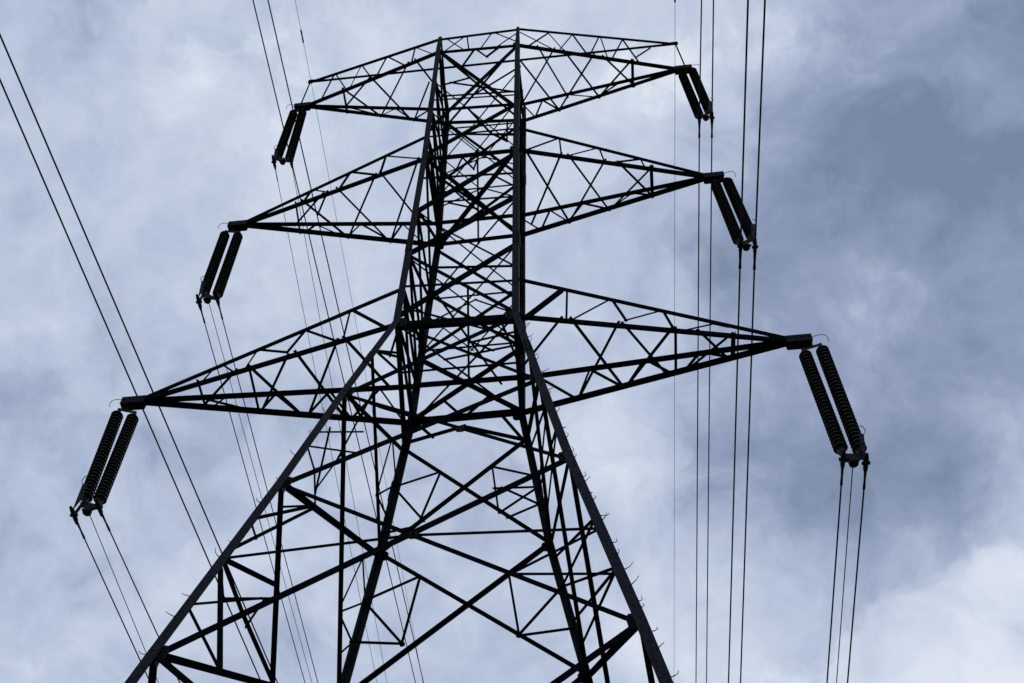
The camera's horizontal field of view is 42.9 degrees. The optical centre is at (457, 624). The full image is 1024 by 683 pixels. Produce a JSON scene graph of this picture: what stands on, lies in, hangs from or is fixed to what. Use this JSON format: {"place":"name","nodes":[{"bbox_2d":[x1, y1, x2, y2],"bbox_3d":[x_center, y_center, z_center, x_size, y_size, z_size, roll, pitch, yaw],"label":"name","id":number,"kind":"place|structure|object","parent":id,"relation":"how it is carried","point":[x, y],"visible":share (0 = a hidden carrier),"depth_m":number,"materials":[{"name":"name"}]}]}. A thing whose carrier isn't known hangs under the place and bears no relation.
{"place":"outdoors","nodes":[
{"label":"outdoors","id":0,"kind":"place"},
{"bbox_2d":[0,79,259,678],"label":"conductor","id":1,"kind":"object","parent":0,"point":[14,113],"visible":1,"depth_m":30.03,"materials":[{"name":"metal"}]},
{"bbox_2d":[0,34,277,682],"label":"conductor","id":2,"kind":"object","parent":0,"point":[19,80],"visible":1,"depth_m":29.51,"materials":[{"name":"metal"}]},
{"bbox_2d":[252,0,415,682],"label":"conductor","id":3,"kind":"object","parent":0,"point":[326,308],"visible":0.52,"depth_m":49.72,"materials":[{"name":"metal"}]},
{"bbox_2d":[267,0,423,682],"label":"conductor","id":4,"kind":"object","parent":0,"point":[335,295],"visible":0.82,"depth_m":49.24,"materials":[{"name":"metal"}]},
{"bbox_2d":[0,0,1023,682],"label":"sky","id":5,"kind":"structure","parent":0,"point":[890,212],"materials":[{"name":"grey"}]},
{"label":"ground","id":6,"kind":"structure","parent":0,"visible":0},
{"bbox_2d":[120,27,812,682],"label":"lattice pylon","id":7,"kind":"object","parent":6,"relation":"on","point":[412,423],"visible":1,"depth_m":26.30,"materials":[{"name":"metal"}]},
{"bbox_2d":[69,399,138,524],"bbox_3d":[-6.919,-3.317,25.559,0.815,4.070,0.407,-4,-50,6],"label":"insulator set","id":8,"kind":"object","parent":7,"relation":"hanging from","point":[87,492],"visible":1,"depth_m":25.18,"materials":[{"name":"ceramic"}]},
{"bbox_2d":[77,522,147,677],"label":"conductor","id":9,"kind":"object","parent":8,"relation":"attached to","point":[79,527],"visible":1,"depth_m":25.05,"materials":[{"name":"metal"}]},
{"bbox_2d":[90,516,158,682],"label":"conductor","id":10,"kind":"object","parent":8,"relation":"attached to","point":[119,587],"visible":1,"depth_m":25.15,"materials":[{"name":"metal"}]},
{"bbox_2d":[102,514,179,682],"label":"conductor","id":11,"kind":"object","parent":8,"relation":"attached to","point":[107,526],"visible":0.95,"depth_m":25.04,"materials":[{"name":"metal"}]},
{"bbox_2d":[196,223,242,308],"bbox_3d":[-5.858,-8.909,31.972,0.828,4.337,0.407,-4,-50,6],"label":"insulator set","id":12,"kind":"object","parent":7,"relation":"hanging from","point":[213,268],"visible":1,"depth_m":31.55,"materials":[{"name":"ceramic"}]},
{"bbox_2d":[200,309,304,682],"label":"conductor","id":13,"kind":"object","parent":12,"relation":"attached to","point":[249,485],"visible":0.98,"depth_m":33.22,"materials":[{"name":"metal"}]},
{"bbox_2d":[209,304,311,681],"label":"conductor","id":14,"kind":"object","parent":12,"relation":"attached to","point":[259,489],"visible":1,"depth_m":33.36,"materials":[{"name":"metal"}]},
{"bbox_2d":[218,305,317,682],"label":"conductor","id":15,"kind":"object","parent":12,"relation":"attached to","point":[265,482],"visible":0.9,"depth_m":33.18,"materials":[{"name":"metal"}]},
{"bbox_2d":[271,104,306,168],"bbox_3d":[-4.966,-14.492,38.406,0.855,4.634,0.407,-4,-50,6],"label":"insulator set","id":16,"kind":"object","parent":7,"relation":"hanging from","point":[292,117],"visible":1,"depth_m":37.89,"materials":[{"name":"ceramic"}]},
{"bbox_2d":[275,169,376,681],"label":"conductor","id":17,"kind":"object","parent":16,"relation":"attached to","point":[320,397],"visible":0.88,"depth_m":40.44,"materials":[{"name":"metal"}]},
{"bbox_2d":[292,168,386,680],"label":"conductor","id":18,"kind":"object","parent":16,"relation":"attached to","point":[336,409],"visible":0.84,"depth_m":40.58,"materials":[{"name":"metal"}]},
{"bbox_2d":[295,1,422,680],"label":"earth wire","id":19,"kind":"object","parent":7,"relation":"attached to","point":[347,277],"visible":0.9,"depth_m":45.29,"materials":[{"name":"metal"}]},
{"bbox_2d":[674,0,675,511],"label":"earth wire","id":20,"kind":"object","parent":7,"relation":"attached to","point":[674,376],"visible":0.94,"depth_m":48.05,"materials":[{"name":"metal"}]},
{"bbox_2d":[678,64,714,123],"bbox_3d":[6.776,-15.108,36.953,0.750,4.308,0.407,-4,-50,6],"label":"insulator set","id":21,"kind":"object","parent":7,"relation":"hanging from","point":[705,102],"visible":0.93,"depth_m":36.50,"materials":[{"name":"ceramic"}]},
{"bbox_2d":[696,0,701,681],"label":"conductor","id":22,"kind":"object","parent":21,"relation":"attached to","point":[699,125],"visible":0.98,"depth_m":38.67,"materials":[{"name":"metal"}]},
{"bbox_2d":[706,0,713,682],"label":"conductor","id":23,"kind":"object","parent":21,"relation":"hanging from","point":[710,330],"visible":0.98,"depth_m":38.89,"materials":[{"name":"metal"}]},
{"bbox_2d":[711,171,757,253],"bbox_3d":[6.527,-9.773,30.693,0.782,4.242,0.407,-4,-50,6],"label":"insulator set","id":24,"kind":"object","parent":7,"relation":"hanging from","point":[748,226],"visible":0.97,"depth_m":30.35,"materials":[{"name":"ceramic"}]},
{"bbox_2d":[728,0,748,682],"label":"conductor","id":25,"kind":"object","parent":24,"relation":"attached to","point":[740,254],"visible":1,"depth_m":30.04,"materials":[{"name":"metal"}]},
{"bbox_2d":[740,0,765,682],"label":"conductor","id":26,"kind":"object","parent":24,"relation":"hanging from","point":[754,255],"visible":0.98,"depth_m":29.88,"materials":[{"name":"metal"}]},
{"bbox_2d":[799,334,870,471],"bbox_3d":[6.905,-4.184,24.016,0.702,4.498,0.407,-4,-50,6],"label":"insulator set","id":27,"kind":"object","parent":7,"relation":"hanging from","point":[855,436],"visible":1,"depth_m":23.63,"materials":[{"name":"ceramic"}]},
{"bbox_2d":[826,468,843,682],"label":"conductor","id":28,"kind":"object","parent":27,"relation":"attached to","point":[841,478],"visible":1,"depth_m":23.87,"materials":[{"name":"metal"}]},
{"bbox_2d":[836,468,852,682],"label":"conductor","id":29,"kind":"object","parent":27,"relation":"attached to","point":[844,573],"visible":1,"depth_m":23.81,"materials":[{"name":"metal"}]},
{"bbox_2d":[847,472,866,682],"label":"conductor","id":30,"kind":"object","parent":27,"relation":"attached to","point":[864,483],"visible":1,"depth_m":23.66,"materials":[{"name":"metal"}]}
]}

